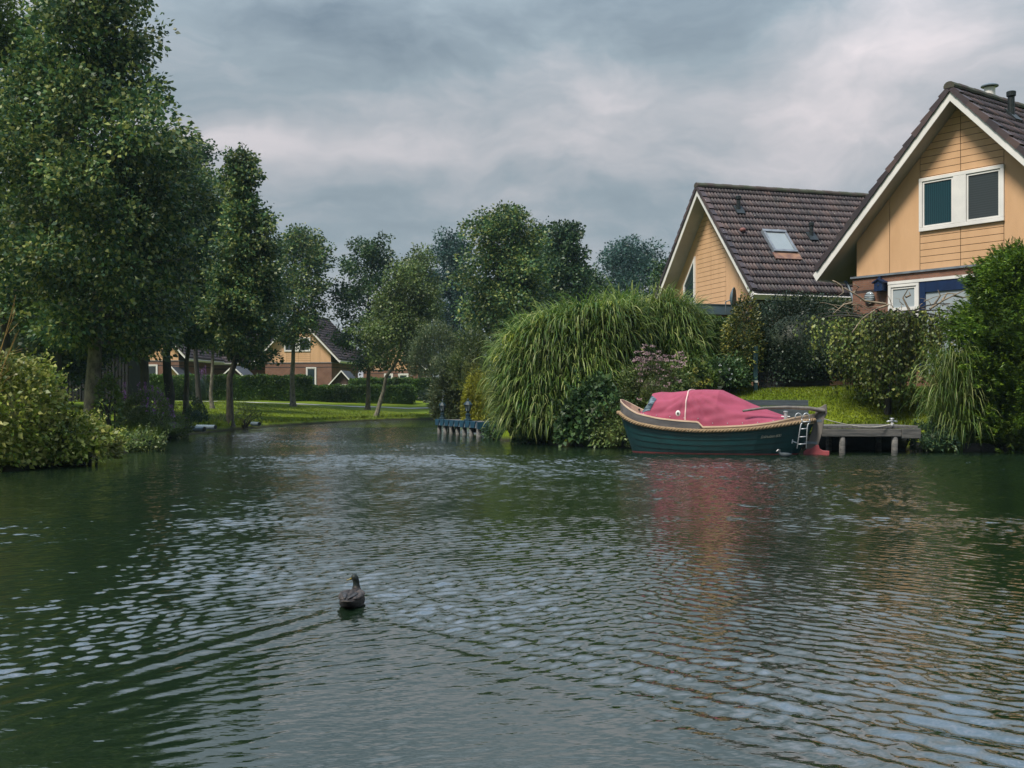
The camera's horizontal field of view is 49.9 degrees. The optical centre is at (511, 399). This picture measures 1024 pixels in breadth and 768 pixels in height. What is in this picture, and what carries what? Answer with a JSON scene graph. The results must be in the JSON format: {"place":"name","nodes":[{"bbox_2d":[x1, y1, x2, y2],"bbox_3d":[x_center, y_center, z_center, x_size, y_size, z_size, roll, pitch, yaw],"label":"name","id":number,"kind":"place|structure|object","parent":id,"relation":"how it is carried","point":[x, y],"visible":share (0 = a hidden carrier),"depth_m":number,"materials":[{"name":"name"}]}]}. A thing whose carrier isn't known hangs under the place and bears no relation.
{"place":"outdoors","nodes":[
{"label":"outdoors","id":0,"kind":"place"},
{"bbox_2d":[204,401,427,408],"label":"path","id":1,"kind":"structure","parent":0,"point":[342,405],"depth_m":94.45,"materials":[{"name":"grey concrete"}]},
{"bbox_2d":[400,312,465,381],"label":"fluffy shrub","id":2,"kind":"object","parent":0,"point":[419,345],"visible":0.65,"depth_m":75.37,"materials":[{"name":"green plant"}]},
{"bbox_2d":[0,385,988,470],"bbox_3d":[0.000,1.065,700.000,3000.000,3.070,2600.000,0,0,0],"label":"ground","id":3,"kind":"structure","parent":0,"point":[327,405],"depth_m":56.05,"materials":[{"name":"green plant"}]},
{"bbox_2d":[0,296,21,391],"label":"bare shrub","id":4,"kind":"object","parent":3,"relation":"on","point":[11,345],"visible":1,"depth_m":22.01,"materials":[{"name":"brown plant"}]},
{"bbox_2d":[0,332,85,471],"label":"leafy bush","id":5,"kind":"object","parent":3,"relation":"on","point":[18,430],"visible":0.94,"depth_m":23.81,"materials":[{"name":"green plant"}]},
{"bbox_2d":[0,0,92,357],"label":"alder tree","id":6,"kind":"object","parent":3,"relation":"on","point":[6,38],"visible":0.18,"depth_m":45.55,"materials":[{"name":"green plant"}]},
{"bbox_2d":[2,166,106,396],"bbox_3d":[-25.462,-7.248,61.862,9.150,15.656,8.836,0,0,0],"label":"alder tree","id":7,"kind":"object","parent":3,"relation":"on","point":[58,359],"visible":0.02,"depth_m":61.88,"materials":[{"name":"green plant"}]},
{"bbox_2d":[0,270,118,400],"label":"dense shrubs","id":8,"kind":"object","parent":3,"relation":"on","point":[75,369],"visible":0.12,"depth_m":64.88,"materials":[{"name":"green plant"}]},
{"bbox_2d":[29,393,129,465],"bbox_3d":[-10.295,0.701,25.404,3.102,1.847,3.088,0,0,0],"label":"leafy bush","id":9,"kind":"object","parent":3,"relation":"on","point":[80,449],"visible":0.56,"depth_m":25.00,"materials":[{"name":"green plant"}]},
{"bbox_2d":[61,347,149,402],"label":"timber building","id":10,"kind":"structure","parent":3,"relation":"on","point":[131,377],"depth_m":74.00,"materials":[{"name":"black wood"}]},
{"bbox_2d":[89,363,126,429],"bbox_3d":[-14.361,0.008,39.115,1.294,2.645,2.411,0,0,-22],"label":"young sapling","id":11,"kind":"object","parent":3,"relation":"on","point":[111,381],"visible":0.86,"depth_m":39.08,"materials":[{"name":"green plant"}]},
{"bbox_2d":[0,0,228,419],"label":"alder tree","id":12,"kind":"object","parent":3,"relation":"on","point":[69,96],"visible":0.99,"depth_m":38.33,"materials":[{"name":"green plant"}]},
{"bbox_2d":[112,423,168,451],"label":"leafy bush","id":13,"kind":"object","parent":3,"relation":"on","point":[147,440],"visible":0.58,"depth_m":32.11,"materials":[{"name":"green plant"}]},
{"bbox_2d":[104,381,176,430],"bbox_3d":[-14.693,0.351,44.032,2.813,2.340,2.451,0,0,0],"label":"loosestrife","id":14,"kind":"object","parent":3,"relation":"on","point":[136,414],"visible":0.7,"depth_m":43.54,"materials":[{"name":"green plant"}]},
{"bbox_2d":[70,116,227,404],"bbox_3d":[-20.857,-7.322,62.510,10.480,16.700,11.620,0,0,0],"label":"alder tree","id":15,"kind":"object","parent":3,"relation":"on","point":[144,371],"visible":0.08,"depth_m":61.71,"materials":[{"name":"green plant"}]},
{"bbox_2d":[143,402,194,436],"bbox_3d":[-13.039,0.738,41.922,2.029,1.343,2.232,0,0,0],"label":"loosestrife","id":16,"kind":"object","parent":3,"relation":"on","point":[177,428],"visible":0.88,"depth_m":41.66,"materials":[{"name":"green plant"}]},
{"bbox_2d":[149,407,198,437],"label":"weed clump","id":17,"kind":"object","parent":3,"relation":"on","point":[183,434],"visible":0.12,"depth_m":44.02,"materials":[{"name":"green plant"}]},
{"bbox_2d":[171,366,193,377],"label":"garden shed","id":18,"kind":"structure","parent":3,"relation":"on","point":[177,370],"depth_m":110.24,"materials":[{"name":"tile"}]},
{"bbox_2d":[149,343,224,374],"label":"gabled house","id":19,"kind":"structure","parent":3,"relation":"on","point":[155,367],"depth_m":112.40,"materials":[{"name":"brick"}]},
{"bbox_2d":[149,365,157,373],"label":"window","id":20,"kind":"structure","parent":19,"relation":"in","point":[152,368],"depth_m":111.75,"materials":[{"name":"white glass"}]},
{"bbox_2d":[134,171,240,413],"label":"alder tree","id":21,"kind":"object","parent":3,"relation":"on","point":[167,371],"visible":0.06,"depth_m":65.86,"materials":[{"name":"green plant"}]},
{"bbox_2d":[179,388,212,422],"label":"weed clump","id":22,"kind":"object","parent":3,"relation":"on","point":[199,412],"visible":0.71,"depth_m":51.77,"materials":[{"name":"green plant"}]},
{"bbox_2d":[189,365,208,399],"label":"loosestrife","id":23,"kind":"object","parent":3,"relation":"on","point":[203,388],"visible":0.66,"depth_m":92.77,"materials":[{"name":"green plant"}]},
{"bbox_2d":[192,427,205,431],"bbox_3d":[-13.083,1.200,45.395,1.084,0.205,0.210,0,0,30],"label":"drain pipe","id":24,"kind":"object","parent":3,"relation":"on","point":[199,429],"visible":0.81,"depth_m":45.17,"materials":[{"name":"concrete"}]},
{"bbox_2d":[171,219,234,414],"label":"alder tree","id":25,"kind":"object","parent":3,"relation":"on","point":[186,381],"visible":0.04,"depth_m":67.90,"materials":[{"name":"green plant"}]},
{"bbox_2d":[195,425,216,429],"bbox_3d":[-13.544,1.200,48.722,1.131,0.205,0.210,0,0,30],"label":"drain pipe","id":26,"kind":"object","parent":3,"relation":"on","point":[212,427],"visible":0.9,"depth_m":48.52,"materials":[{"name":"concrete"}]},
{"bbox_2d":[189,132,224,403],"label":"alder tree","id":27,"kind":"object","parent":3,"relation":"on","point":[205,150],"visible":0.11,"depth_m":83.86,"materials":[{"name":"green plant"}]},
{"bbox_2d":[209,411,235,420],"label":"weed clump","id":28,"kind":"object","parent":3,"relation":"on","point":[221,417],"visible":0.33,"depth_m":55.81,"materials":[{"name":"green plant"}]},
{"bbox_2d":[202,263,254,408],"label":"alder tree","id":29,"kind":"object","parent":3,"relation":"on","point":[211,401],"visible":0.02,"depth_m":77.98,"materials":[{"name":"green plant"}]},
{"bbox_2d":[149,373,313,400],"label":"hedge","id":30,"kind":"object","parent":3,"relation":"on","point":[258,387],"visible":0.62,"depth_m":97.77,"materials":[{"name":"green plant"}]},
{"bbox_2d":[223,366,251,375],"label":"garden shed","id":31,"kind":"structure","parent":3,"relation":"on","point":[239,370],"depth_m":108.50,"materials":[{"name":"tile"}]},
{"bbox_2d":[214,329,271,377],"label":"gabled house","id":32,"kind":"structure","parent":3,"relation":"on","point":[221,368],"depth_m":125.18,"materials":[{"name":"brick"}]},
{"bbox_2d":[192,142,296,426],"bbox_3d":[-13.366,-5.772,54.897,5.269,14.270,5.065,0,0,0],"label":"alder tree","id":33,"kind":"object","parent":3,"relation":"on","point":[255,286],"visible":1,"depth_m":54.27,"materials":[{"name":"green plant"}]},
{"bbox_2d":[234,398,266,427],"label":"weed clump","id":34,"kind":"object","parent":3,"relation":"on","point":[246,424],"visible":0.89,"depth_m":56.92,"materials":[{"name":"green plant"}]},
{"bbox_2d":[250,422,260,425],"bbox_3d":[-12.878,1.200,55.281,0.210,0.205,0.762,0,0,-42],"label":"drain pipe","id":35,"kind":"object","parent":3,"relation":"on","point":[255,423],"visible":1,"depth_m":55.16,"materials":[{"name":"concrete"}]},
{"bbox_2d":[267,222,340,406],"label":"alder tree","id":36,"kind":"object","parent":3,"relation":"on","point":[315,255],"visible":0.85,"depth_m":89.03,"materials":[{"name":"green plant"}]},
{"bbox_2d":[254,313,363,385],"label":"gabled house","id":37,"kind":"structure","parent":3,"relation":"on","point":[322,361],"depth_m":117.90,"materials":[{"name":"brick"}]},
{"bbox_2d":[284,337,309,351],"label":"window","id":38,"kind":"structure","parent":37,"relation":"in","point":[288,349],"depth_m":117.95,"materials":[{"name":"white glass"}]},
{"bbox_2d":[306,367,315,384],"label":"window","id":39,"kind":"structure","parent":37,"relation":"in","point":[312,371],"depth_m":117.57,"materials":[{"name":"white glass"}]},
{"bbox_2d":[328,370,355,384],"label":"garden shed","id":40,"kind":"structure","parent":3,"relation":"on","point":[342,377],"depth_m":112.00,"materials":[{"name":"tile"}]},
{"bbox_2d":[324,229,400,409],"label":"alder tree","id":41,"kind":"object","parent":3,"relation":"on","point":[373,252],"visible":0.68,"depth_m":91.25,"materials":[{"name":"green plant"}]},
{"bbox_2d":[309,383,415,404],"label":"hedge","id":42,"kind":"object","parent":3,"relation":"on","point":[401,393],"visible":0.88,"depth_m":98.98,"materials":[{"name":"green plant"}]},
{"bbox_2d":[348,376,431,400],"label":"hedge","id":43,"kind":"object","parent":3,"relation":"on","point":[417,383],"visible":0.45,"depth_m":105.02,"materials":[{"name":"green plant"}]},
{"bbox_2d":[342,257,445,415],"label":"alder tree","id":44,"kind":"object","parent":3,"relation":"on","point":[397,305],"visible":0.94,"depth_m":83.36,"materials":[{"name":"green plant"}]},
{"bbox_2d":[359,345,431,380],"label":"gabled house","id":45,"kind":"structure","parent":3,"relation":"on","point":[377,374],"depth_m":145.93,"materials":[{"name":"brick"}]},
{"bbox_2d":[398,374,408,380],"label":"window","id":46,"kind":"structure","parent":45,"relation":"in","point":[400,375],"depth_m":145.64,"materials":[{"name":"white glass"}]},
{"bbox_2d":[393,242,450,377],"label":"willow tree","id":47,"kind":"object","parent":3,"relation":"on","point":[421,256],"visible":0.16,"depth_m":127.42,"materials":[{"name":"green plant"}]},
{"bbox_2d":[418,388,432,402],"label":"round shrub","id":48,"kind":"object","parent":3,"relation":"on","point":[423,394],"visible":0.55,"depth_m":95.77,"materials":[{"name":"green plant"}]},
{"bbox_2d":[416,347,463,430],"bbox_3d":[-3.007,-0.473,52.984,3.433,4.257,3.449,0,0,0],"label":"conifer shrub","id":49,"kind":"object","parent":3,"relation":"on","point":[440,390],"visible":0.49,"depth_m":52.38,"materials":[{"name":"green plant"}]},
{"bbox_2d":[426,225,485,356],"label":"willow tree","id":50,"kind":"object","parent":3,"relation":"on","point":[446,257],"visible":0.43,"depth_m":133.30,"materials":[{"name":"teal plant"}]},
{"bbox_2d":[435,419,493,436],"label":"blue jetty","id":51,"kind":"object","parent":3,"relation":"on","point":[457,424],"visible":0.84,"depth_m":47.55,"materials":[{"name":"blue wood"}]},
{"bbox_2d":[438,400,446,418],"bbox_3d":[-3.235,0.446,51.200,0.355,0.908,0.355,0,0,-40],"label":"dock lantern","id":52,"kind":"object","parent":51,"relation":"on","point":[442,405],"visible":0.99,"depth_m":51.12,"materials":[{"name":"paint"}]},
{"bbox_2d":[463,398,472,420],"bbox_3d":[-1.876,0.410,46.900,0.384,0.981,0.384,0,0,-40],"label":"dock lantern","id":53,"kind":"object","parent":51,"relation":"on","point":[467,404],"visible":0.98,"depth_m":46.81,"materials":[{"name":"paint"}]},
{"bbox_2d":[440,317,497,394],"bbox_3d":[-1.588,-1.940,52.169,3.874,4.217,3.314,0,0,0],"label":"conifer shrub","id":54,"kind":"object","parent":3,"relation":"on","point":[467,364],"visible":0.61,"depth_m":51.51,"materials":[{"name":"green plant"}]},
{"bbox_2d":[452,355,498,432],"bbox_3d":[-1.513,-0.287,48.472,2.283,3.461,2.341,0,0,-37],"label":"golden conifer","id":55,"kind":"object","parent":3,"relation":"on","point":[469,392],"visible":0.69,"depth_m":48.15,"materials":[{"name":"plant"}]},
{"bbox_2d":[480,416,505,439],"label":"bush","id":56,"kind":"object","parent":3,"relation":"on","point":[486,432],"visible":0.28,"depth_m":41.26,"materials":[{"name":"green plant"}]},
{"bbox_2d":[445,200,558,417],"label":"broadleaf tree","id":57,"kind":"object","parent":3,"relation":"on","point":[516,285],"visible":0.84,"depth_m":76.39,"materials":[{"name":"green plant"}]},
{"bbox_2d":[508,423,552,444],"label":"dark leaved bush","id":58,"kind":"object","parent":3,"relation":"on","point":[533,440],"visible":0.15,"depth_m":37.60,"materials":[{"name":"green plant"}]},
{"bbox_2d":[526,215,552,311],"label":"willow tree","id":59,"kind":"object","parent":3,"relation":"on","point":[540,240],"visible":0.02,"depth_m":139.46,"materials":[{"name":"teal plant"}]},
{"bbox_2d":[537,219,599,328],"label":"broadleaf tree","id":60,"kind":"object","parent":3,"relation":"on","point":[564,256],"visible":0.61,"depth_m":85.06,"materials":[{"name":"green plant"}]},
{"bbox_2d":[470,283,668,445],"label":"tall grass","id":61,"kind":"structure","parent":3,"relation":"on","point":[539,359],"depth_m":36.70,"materials":[{"name":"green plant"}]},
{"bbox_2d":[547,367,637,446],"bbox_3d":[2.793,0.235,35.727,2.568,2.800,3.081,0,0,35],"label":"dark leaved bush","id":62,"kind":"object","parent":3,"relation":"on","point":[580,428],"visible":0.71,"depth_m":35.01,"materials":[{"name":"green plant"}]},
{"bbox_2d":[579,263,615,301],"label":"broadleaf tree","id":63,"kind":"object","parent":3,"relation":"on","point":[598,280],"visible":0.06,"depth_m":95.51,"materials":[{"name":"green plant"}]},
{"bbox_2d":[587,397,629,447],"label":"dark leaved bush","id":64,"kind":"object","parent":3,"relation":"on","point":[612,430],"visible":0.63,"depth_m":34.26,"materials":[{"name":"green plant"}]},
{"bbox_2d":[592,233,669,300],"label":"willow tree","id":65,"kind":"object","parent":3,"relation":"on","point":[632,267],"visible":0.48,"depth_m":138.17,"materials":[{"name":"teal plant"}]},
{"bbox_2d":[640,257,668,298],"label":"broadleaf tree","id":66,"kind":"object","parent":3,"relation":"on","point":[659,269],"visible":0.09,"depth_m":99.62,"materials":[{"name":"green plant"}]},
{"bbox_2d":[612,344,698,407],"bbox_3d":[4.615,-0.576,35.884,3.030,2.466,2.193,0,0,0],"label":"hemp agrimony","id":67,"kind":"object","parent":3,"relation":"on","point":[652,383],"visible":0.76,"depth_m":35.54,"materials":[{"name":"green plant"}]},
{"bbox_2d":[589,277,724,399],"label":"tall grass","id":68,"kind":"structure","parent":3,"relation":"on","point":[685,329],"depth_m":38.12,"materials":[{"name":"green plant"}]},
{"bbox_2d":[682,353,720,389],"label":"hydrangea","id":69,"kind":"object","parent":3,"relation":"on","point":[704,383],"visible":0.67,"depth_m":36.40,"materials":[{"name":"green plant"}]},
{"bbox_2d":[676,349,754,391],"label":"leafy plants","id":70,"kind":"object","parent":3,"relation":"on","point":[744,383],"visible":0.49,"depth_m":37.32,"materials":[{"name":"green plant"}]},
{"bbox_2d":[714,377,723,389],"bbox_3d":[6.926,-0.410,36.900,0.447,0.750,0.450,0,0,0],"label":"flower pot","id":71,"kind":"object","parent":3,"relation":"on","point":[721,383],"visible":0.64,"depth_m":36.81,"materials":[{"name":"grey ceramic"}]},
{"bbox_2d":[703,315,741,369],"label":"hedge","id":72,"kind":"object","parent":3,"relation":"on","point":[719,321],"visible":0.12,"depth_m":39.62,"materials":[{"name":"green plant"}]},
{"bbox_2d":[713,351,752,393],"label":"white flower plant","id":73,"kind":"object","parent":3,"relation":"on","point":[729,363],"visible":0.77,"depth_m":37.04,"materials":[{"name":"green plant"}]},
{"bbox_2d":[717,287,767,384],"bbox_3d":[8.083,-2.185,38.563,1.826,3.573,2.430,0,0,16],"label":"variegated shrub","id":74,"kind":"object","parent":3,"relation":"on","point":[745,339],"visible":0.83,"depth_m":38.10,"materials":[{"name":"green plant"}]},
{"bbox_2d":[753,346,757,390],"bbox_3d":[8.323,-0.938,37.594,0.140,1.816,0.112,0,0,0],"label":"fence post","id":75,"kind":"object","parent":3,"relation":"on","point":[755,376],"visible":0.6,"depth_m":37.55,"materials":[{"name":"wood"}]},
{"bbox_2d":[655,182,868,385],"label":"gabled house","id":76,"kind":"structure","parent":3,"relation":"on","point":[761,243],"depth_m":47.11,"materials":[{"name":"wood cladding"},{"name":"roof tile"},{"name":"brick"}]},
{"bbox_2d":[683,256,695,302],"bbox_3d":[8.061,-5.365,49.946,0.090,2.170,1.140,0,0,-17],"label":"sloped window","id":77,"kind":"structure","parent":76,"relation":"in","point":[691,276],"depth_m":49.76,"materials":[{"name":"white glass"}]},
{"bbox_2d":[725,287,738,310],"bbox_3d":[9.085,-4.076,44.990,0.650,1.088,0.624,0,0,-24],"label":"satellite dish","id":78,"kind":"object","parent":76,"relation":"attached to","point":[733,298],"visible":0.91,"depth_m":45.09,"materials":[{"name":"grey metal"}]},
{"bbox_2d":[761,229,801,259],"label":"roof window","id":79,"kind":"structure","parent":76,"relation":"in","point":[781,245],"depth_m":45.64,"materials":[{"name":"glass"}]},
{"bbox_2d":[621,433,909,449],"bbox_3d":[7.603,1.508,33.357,8.570,0.985,0.333,0,0,10],"label":"shore planking","id":80,"kind":"object","parent":3,"relation":"on","point":[859,443],"visible":0.18,"depth_m":32.86,"materials":[{"name":"black wood"}]},
{"bbox_2d":[746,400,807,417],"bbox_3d":[8.206,0.350,34.778,2.322,0.700,0.064,0,0,0],"label":"retaining board","id":81,"kind":"object","parent":3,"relation":"on","point":[791,413],"visible":0.39,"depth_m":34.75,"materials":[{"name":"grey wood"}]},
{"bbox_2d":[759,371,829,388],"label":"hedge","id":82,"kind":"object","parent":3,"relation":"on","point":[801,383],"visible":0.71,"depth_m":37.90,"materials":[{"name":"green plant"}]},
{"bbox_2d":[727,287,862,376],"bbox_3d":[10.331,-2.258,39.010,4.638,3.728,3.946,0,0,-27],"label":"clipped shrub","id":83,"kind":"object","parent":3,"relation":"on","point":[781,330],"visible":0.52,"depth_m":38.20,"materials":[{"name":"green plant"}]},
{"bbox_2d":[758,342,837,384],"bbox_3d":[9.938,-1.231,38.302,3.103,1.938,1.564,0,0,0],"label":"shady ivy","id":84,"kind":"object","parent":3,"relation":"on","point":[799,373],"visible":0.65,"depth_m":37.88,"materials":[{"name":"green plant"}]},
{"bbox_2d":[832,358,853,381],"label":"shade shrub","id":85,"kind":"object","parent":3,"relation":"on","point":[842,375],"visible":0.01,"depth_m":38.32,"materials":[{"name":"green plant"}]},
{"bbox_2d":[812,418,920,452],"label":"wooden jetty","id":86,"kind":"object","parent":3,"relation":"on","point":[877,433],"visible":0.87,"depth_m":30.94,"materials":[{"name":"wood"}]},
{"bbox_2d":[824,419,893,426],"bbox_3d":[9.644,0.638,30.550,2.395,0.258,0.026,0,0,-22],"label":"mooring line","id":87,"kind":"object","parent":86,"relation":"attached to","point":[857,426],"visible":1,"depth_m":30.48,"materials":[{"name":"grey fabric"}]},
{"bbox_2d":[794,280,968,414],"bbox_3d":[11.482,-1.531,34.812,5.046,4.360,3.491,0,0,-18],"label":"rounded leafy shrub","id":88,"kind":"object","parent":3,"relation":"on","point":[879,350],"visible":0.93,"depth_m":34.19,"materials":[{"name":"green plant"}]},
{"bbox_2d":[899,411,967,452],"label":"bush","id":89,"kind":"object","parent":3,"relation":"on","point":[927,441],"visible":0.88,"depth_m":31.43,"materials":[{"name":"green plant"}]},
{"bbox_2d":[898,323,1001,451],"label":"fountain grass","id":90,"kind":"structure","parent":3,"relation":"on","point":[947,403],"depth_m":31.59,"materials":[{"name":"green plant"}]},
{"bbox_2d":[910,443,1013,452],"bbox_3d":[16.821,1.623,30.929,10.594,0.755,0.564,0,0,15],"label":"shore planking","id":91,"kind":"object","parent":3,"relation":"on","point":[983,447],"visible":0.22,"depth_m":31.56,"materials":[{"name":"black wood"}]},
{"bbox_2d":[934,236,1023,452],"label":"evergreen shrub","id":92,"kind":"object","parent":3,"relation":"on","point":[992,315],"visible":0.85,"depth_m":31.23,"materials":[{"name":"green plant"}]},
{"bbox_2d":[0,419,1023,767],"bbox_3d":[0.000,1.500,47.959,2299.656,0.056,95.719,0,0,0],"label":"water","id":93,"kind":"structure","parent":0,"point":[176,605],"depth_m":7.98,"materials":[{"name":"green liquid"}]},
{"bbox_2d":[338,573,364,607],"bbox_3d":[-1.172,1.420,8.019,0.190,0.249,0.454,0,0,4],"label":"duck","id":94,"kind":"object","parent":93,"relation":"on","point":[354,597],"visible":0.98,"depth_m":7.97},
{"bbox_2d":[616,389,829,454],"bbox_3d":[5.893,0.702,31.232,6.008,2.035,2.470,0,0,20],"label":"sloop","id":95,"kind":"object","parent":93,"relation":"on","point":[693,421],"visible":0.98,"depth_m":30.38,"materials":[{"name":"green wood"}]},
{"bbox_2d":[777,449,791,456],"bbox_3d":[7.151,1.405,28.910,0.425,0.228,0.160,0,0,25],"label":"coot","id":96,"kind":"object","parent":93,"relation":"on","point":[783,454],"visible":1,"depth_m":28.85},
{"bbox_2d":[0,0,1023,395],"label":"sky","id":97,"kind":"structure","parent":0,"point":[404,119],"materials":[{"name":"grey"}]},
{"bbox_2d":[813,81,1023,387],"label":"gabled house","id":98,"kind":"structure","parent":0,"point":[942,202],"depth_m":36.52,"materials":[{"name":"wood"}]},
{"bbox_2d":[872,276,887,291],"bbox_3d":[12.746,-4.025,38.094,0.316,0.502,0.458,0,0,-37],"label":"nest box","id":99,"kind":"object","parent":98,"relation":"attached to","point":[879,283],"visible":1,"depth_m":38.01,"materials":[{"name":"blue wood"}]},
{"bbox_2d":[888,282,918,349],"bbox_3d":[13.359,-2.640,37.504,0.098,2.662,1.178,0,0,-37],"label":"window","id":100,"kind":"structure","parent":98,"relation":"in","point":[894,292],"depth_m":37.50,"materials":[{"name":"white glass"}]},
{"bbox_2d":[919,278,973,373],"bbox_3d":[14.345,-2.422,36.232,0.098,3.098,1.996,0,0,-37],"label":"door","id":101,"kind":"structure","parent":98,"relation":"in","point":[927,289],"depth_m":36.40,"materials":[{"name":"blue glass"}]},
{"bbox_2d":[919,164,1004,231],"bbox_3d":[14.661,-6.567,35.952,0.098,1.789,2.978,0,0,-37],"label":"window","id":102,"kind":"structure","parent":98,"relation":"in","point":[973,196],"depth_m":35.85,"materials":[{"name":"white glass"}]}
]}

